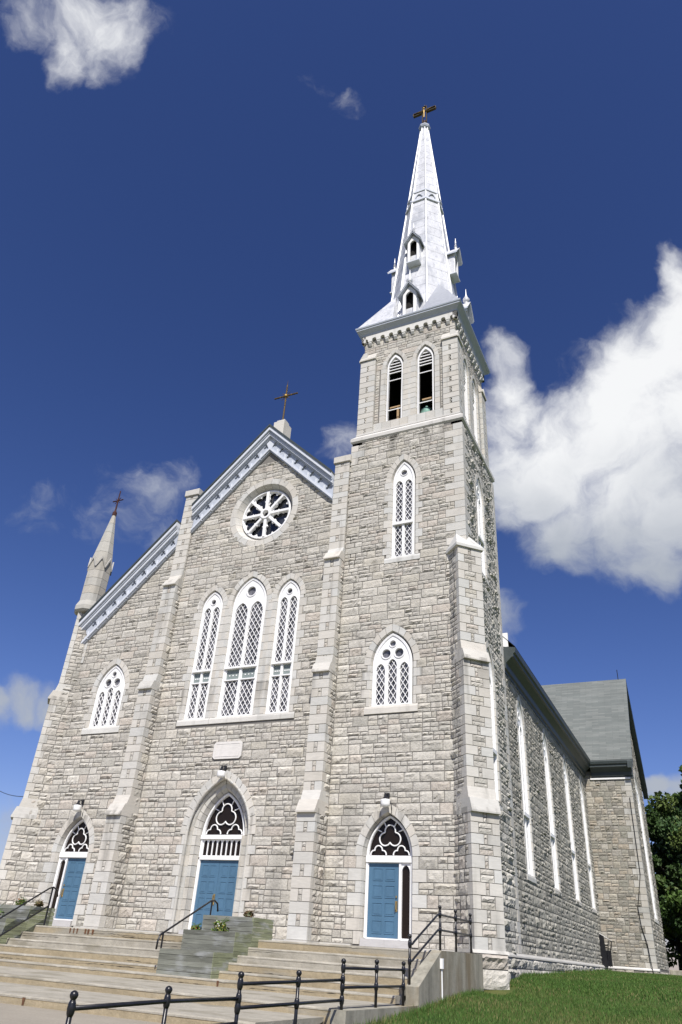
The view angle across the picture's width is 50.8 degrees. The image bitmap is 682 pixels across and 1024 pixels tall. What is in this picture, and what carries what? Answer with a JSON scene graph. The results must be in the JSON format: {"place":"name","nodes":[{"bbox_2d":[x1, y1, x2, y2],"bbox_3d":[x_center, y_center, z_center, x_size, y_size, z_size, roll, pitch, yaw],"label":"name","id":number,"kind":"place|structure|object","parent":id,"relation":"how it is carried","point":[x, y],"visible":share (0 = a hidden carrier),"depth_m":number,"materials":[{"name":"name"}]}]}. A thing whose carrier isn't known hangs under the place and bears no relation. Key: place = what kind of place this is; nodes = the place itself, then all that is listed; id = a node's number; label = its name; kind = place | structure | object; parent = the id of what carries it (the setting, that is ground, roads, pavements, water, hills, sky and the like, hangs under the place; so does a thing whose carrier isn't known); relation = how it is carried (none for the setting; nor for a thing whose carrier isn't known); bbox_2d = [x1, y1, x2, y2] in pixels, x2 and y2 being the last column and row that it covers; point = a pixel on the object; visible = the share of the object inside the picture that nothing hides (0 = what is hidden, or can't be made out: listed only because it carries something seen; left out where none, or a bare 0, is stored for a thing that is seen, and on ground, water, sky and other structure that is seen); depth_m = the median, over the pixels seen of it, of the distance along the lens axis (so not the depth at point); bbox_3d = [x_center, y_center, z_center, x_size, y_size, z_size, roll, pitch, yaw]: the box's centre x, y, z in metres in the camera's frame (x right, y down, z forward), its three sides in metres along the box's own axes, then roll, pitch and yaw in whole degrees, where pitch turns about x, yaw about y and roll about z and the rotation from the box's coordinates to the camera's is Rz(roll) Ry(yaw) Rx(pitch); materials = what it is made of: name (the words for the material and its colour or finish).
{"place":"outdoors","nodes":[
{"label":"outdoors","id":0,"kind":"place"},
{"bbox_2d":[0,1003,160,1023],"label":"pavement","id":1,"kind":"structure","parent":0,"point":[13,1014],"depth_m":12.15,"materials":[{"name":"concrete"}]},
{"bbox_2d":[0,925,428,1023],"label":"concrete steps","id":2,"kind":"structure","parent":1,"relation":"on","point":[48,967],"depth_m":17.69,"materials":[{"name":"beige concrete"}]},
{"bbox_2d":[0,904,55,943],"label":"stone wall","id":3,"kind":"structure","parent":2,"relation":"on","point":[15,917],"depth_m":23.34,"materials":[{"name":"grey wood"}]},
{"bbox_2d":[15,897,26,905],"bbox_3d":[-10.662,13.012,23.979,0.423,0.312,0.422,2,-32,3],"label":"flower plant","id":4,"kind":"object","parent":3,"relation":"in","point":[20,901],"visible":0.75,"depth_m":23.91,"materials":[{"name":"green plant"}]},
{"bbox_2d":[34,899,43,906],"bbox_3d":[-10.050,13.013,23.884,0.344,0.260,0.341,5,-32,-2],"label":"flower plant","id":5,"kind":"object","parent":3,"relation":"in","point":[39,903],"visible":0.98,"depth_m":23.82,"materials":[{"name":"green plant"}]},
{"bbox_2d":[0,886,57,936],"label":"handrail","id":6,"kind":"object","parent":2,"relation":"on","point":[48,906],"visible":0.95,"depth_m":23.35,"materials":[{"name":"black metal"}]},
{"bbox_2d":[155,900,218,969],"bbox_3d":[-4.306,11.881,20.254,0.049,1.856,2.730,-11,-35,23],"label":"handrail","id":7,"kind":"object","parent":2,"relation":"on","point":[178,922],"visible":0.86,"depth_m":20.02,"materials":[{"name":"black metal"}]},
{"bbox_2d":[156,915,273,978],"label":"stone wall","id":8,"kind":"structure","parent":2,"relation":"on","point":[205,951],"depth_m":19.27,"materials":[{"name":"grey stone"}]},
{"bbox_2d":[190,923,201,929],"bbox_3d":[-4.032,11.585,20.006,0.321,0.277,0.368,10,-32,-10],"label":"flower plant","id":9,"kind":"object","parent":8,"relation":"in","point":[195,927],"visible":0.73,"depth_m":19.98,"materials":[{"name":"green plant"}]},
{"bbox_2d":[211,917,229,931],"bbox_3d":[-3.300,11.395,19.823,0.533,0.412,0.530,-11,-35,23],"label":"flower plant","id":10,"kind":"object","parent":8,"relation":"in","point":[220,926],"visible":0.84,"depth_m":19.74,"materials":[{"name":"green plant"}]},
{"bbox_2d":[243,908,254,916],"bbox_3d":[-2.615,11.420,20.415,0.345,0.281,0.382,-11,-35,23],"label":"flower plant","id":11,"kind":"object","parent":8,"relation":"in","point":[248,913],"visible":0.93,"depth_m":20.37,"materials":[{"name":"green plant"}]},
{"bbox_2d":[0,0,681,972],"label":"sky","id":12,"kind":"structure","parent":0,"point":[203,203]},
{"bbox_2d":[353,968,681,1023],"bbox_3d":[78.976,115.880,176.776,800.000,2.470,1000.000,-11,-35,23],"label":"ground","id":13,"kind":"structure","parent":0,"point":[501,992],"depth_m":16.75,"materials":[{"name":"green plant"}]},
{"bbox_2d":[0,105,669,989],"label":"church","id":14,"kind":"structure","parent":13,"relation":"on","point":[316,657],"depth_m":30.68,"materials":[{"name":"stone"}]},
{"bbox_2d":[34,809,94,926],"bbox_3d":[-11.130,14.634,29.721,2.722,4.351,0.460,-11,-35,23],"label":"door","id":15,"kind":"structure","parent":14,"relation":"in","point":[75,840],"depth_m":29.67,"materials":[{"name":"blue paint"}]},
{"bbox_2d":[73,800,84,817],"bbox_3d":[-11.161,12.594,30.553,0.351,0.713,0.476,-11,-35,23],"label":"wall lamp","id":16,"kind":"object","parent":14,"relation":"attached to","point":[77,806],"visible":1,"depth_m":30.45,"materials":[{"name":"white glass"}]},
{"bbox_2d":[81,658,129,734],"bbox_3d":[-10.712,8.548,33.437,2.382,3.558,0.370,-11,-35,23],"label":"window","id":17,"kind":"structure","parent":14,"relation":"in","point":[104,715],"depth_m":33.28,"materials":[{"name":"white paint"}]},
{"bbox_2d":[176,585,227,725],"bbox_3d":[-6.098,6.336,32.337,1.801,6.582,0.370,-11,-35,23],"label":"window","id":18,"kind":"structure","parent":14,"relation":"in","point":[194,708],"depth_m":32.12,"materials":[{"name":"white paint"}]},
{"bbox_2d":[164,770,255,933],"bbox_3d":[-4.664,12.863,27.405,3.562,5.718,0.610,-11,-35,23],"label":"door","id":19,"kind":"structure","parent":14,"relation":"in","point":[223,814],"depth_m":27.41,"materials":[{"name":"blue paint"}]},
{"bbox_2d":[217,766,226,783],"bbox_3d":[-4.697,10.380,28.430,0.351,0.713,0.476,-11,-35,23],"label":"wall lamp","id":20,"kind":"object","parent":14,"relation":"attached to","point":[221,772],"visible":1,"depth_m":28.30,"materials":[{"name":"white metal"}]},
{"bbox_2d":[208,571,271,723],"bbox_3d":[-4.210,5.798,31.645,2.360,7.000,0.371,-11,-35,23],"label":"window","id":21,"kind":"structure","parent":14,"relation":"in","point":[238,679],"depth_m":31.42,"materials":[{"name":"white paint"}]},
{"bbox_2d":[230,479,297,545],"bbox_3d":[-3.673,0.097,35.182,3.800,3.796,0.470,-11,-35,23],"label":"rose window","id":22,"kind":"structure","parent":14,"relation":"in","point":[269,512],"depth_m":35.28,"materials":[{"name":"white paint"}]},
{"bbox_2d":[257,573,306,720],"bbox_3d":[-2.343,5.615,30.733,1.811,6.582,0.370,-11,-35,23],"label":"window","id":23,"kind":"structure","parent":14,"relation":"in","point":[280,681],"depth_m":30.49,"materials":[{"name":"white paint"}]},
{"bbox_2d":[380,793,391,813],"bbox_3d":[1.580,10.163,25.101,0.351,0.713,0.476,-11,-35,23],"label":"wall lamp","id":24,"kind":"object","parent":14,"relation":"attached to","point":[385,801],"visible":1,"depth_m":24.98,"materials":[{"name":"white glass"}]},
{"bbox_2d":[345,804,426,948],"bbox_3d":[1.612,12.190,24.277,2.822,4.344,0.460,-11,-35,23],"label":"door","id":25,"kind":"structure","parent":14,"relation":"in","point":[389,872],"depth_m":24.11,"materials":[{"name":"blue paint"}]},
{"bbox_2d":[361,624,421,714],"bbox_3d":[2.031,6.093,28.001,2.462,3.576,0.370,-11,-35,23],"label":"window","id":26,"kind":"structure","parent":14,"relation":"in","point":[391,673],"depth_m":27.84,"materials":[{"name":"white paint"}]},
{"bbox_2d":[382,454,422,563],"bbox_3d":[2.794,-0.229,31.727,1.802,5.596,0.370,-11,-35,23],"label":"window","id":27,"kind":"structure","parent":14,"relation":"in","point":[402,481],"depth_m":31.51,"materials":[{"name":"white paint"}]},
{"bbox_2d":[390,397,432,418],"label":"bell beam","id":28,"kind":"structure","parent":14,"relation":"attached to","point":[423,400],"depth_m":35.42,"materials":[{"name":"brown wood"}]},
{"bbox_2d":[420,406,431,412],"bbox_3d":[4.212,-4.863,35.321,0.966,0.828,0.966,-11,-35,23],"label":"bell","id":29,"kind":"object","parent":14,"relation":"hanging from","point":[425,408],"visible":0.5,"depth_m":35.10,"materials":[{"name":"teal metal"}]},
{"bbox_2d":[474,473,488,585],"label":"window","id":30,"kind":"structure","parent":14,"relation":"in","point":[479,503],"depth_m":32.66,"materials":[{"name":"white paint"}]},
{"bbox_2d":[485,641,502,810],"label":"window","id":31,"kind":"structure","parent":14,"relation":"in","point":[493,695],"depth_m":28.43,"materials":[{"name":"white paint"}]},
{"bbox_2d":[515,695,536,883],"bbox_3d":[7.948,11.941,31.716,0.390,7.831,1.842,-11,-35,23],"label":"window","id":32,"kind":"structure","parent":14,"relation":"in","point":[523,762],"depth_m":31.59,"materials":[{"name":"white paint"}]},
{"bbox_2d":[542,728,561,895],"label":"window","id":33,"kind":"structure","parent":14,"relation":"in","point":[549,798],"depth_m":35.94,"materials":[{"name":"white paint"}]},
{"bbox_2d":[562,754,581,905],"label":"window","id":34,"kind":"structure","parent":14,"relation":"in","point":[565,773],"depth_m":40.41,"materials":[{"name":"white paint"}]},
{"bbox_2d":[579,776,596,913],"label":"window","id":35,"kind":"structure","parent":14,"relation":"in","point":[587,847],"depth_m":44.68,"materials":[{"name":"white paint"}]},
{"bbox_2d":[599,933,612,967],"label":"iron gate","id":36,"kind":"structure","parent":14,"relation":"attached to","point":[606,955],"depth_m":41.99,"materials":[{"name":"black metal"}]},
{"bbox_2d":[634,769,658,923],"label":"window","id":37,"kind":"structure","parent":14,"relation":"in","point":[640,812],"depth_m":49.26,"materials":[{"name":"white paint"}]},
{"bbox_2d":[330,1005,417,1023],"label":"kerb wall","id":38,"kind":"structure","parent":13,"relation":"on","point":[362,1015],"depth_m":13.87,"materials":[{"name":"concrete"}]},
{"bbox_2d":[65,958,405,1023],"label":"iron railing","id":39,"kind":"object","parent":38,"relation":"on","point":[73,1007],"visible":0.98,"depth_m":11.13,"materials":[{"name":"black metal"}]},
{"bbox_2d":[406,950,483,1007],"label":"parapet wall","id":40,"kind":"structure","parent":13,"relation":"on","point":[439,974],"depth_m":18.02,"materials":[{"name":"concrete"}]},
{"bbox_2d":[408,905,471,984],"bbox_3d":[2.717,11.406,18.869,0.159,1.842,4.921,-12,-35,24],"label":"iron railing","id":41,"kind":"object","parent":40,"relation":"on","point":[440,930],"visible":0.98,"depth_m":18.67,"materials":[{"name":"black metal"}]},
{"bbox_2d":[645,790,681,941],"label":"leafy tree","id":42,"kind":"object","parent":13,"relation":"on","point":[664,823],"visible":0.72,"depth_m":58.03,"materials":[{"name":"green plant"}]},
{"bbox_2d":[650,842,681,970],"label":"leafy tree","id":43,"kind":"object","parent":13,"relation":"on","point":[677,955],"visible":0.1,"depth_m":57.82,"materials":[{"name":"green plant"}]},
{"bbox_2d":[659,863,681,934],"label":"leafy tree","id":44,"kind":"object","parent":13,"relation":"on","point":[673,900],"visible":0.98,"depth_m":52.65,"materials":[{"name":"green plant"}]},
{"bbox_2d":[666,938,676,951],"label":"leafy tree","id":45,"kind":"object","parent":13,"relation":"on","point":[671,943],"visible":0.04,"depth_m":60.43,"materials":[{"name":"green plant"}]},
{"bbox_2d":[670,970,681,975],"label":"kerb wall","id":46,"kind":"structure","parent":13,"relation":"on","point":[676,972],"depth_m":46.48,"materials":[{"name":"concrete"}]},
{"bbox_2d":[671,765,681,817],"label":"leafy tree","id":47,"kind":"object","parent":13,"relation":"on","point":[678,796],"visible":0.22,"depth_m":62.46,"materials":[{"name":"green plant"}]}
]}

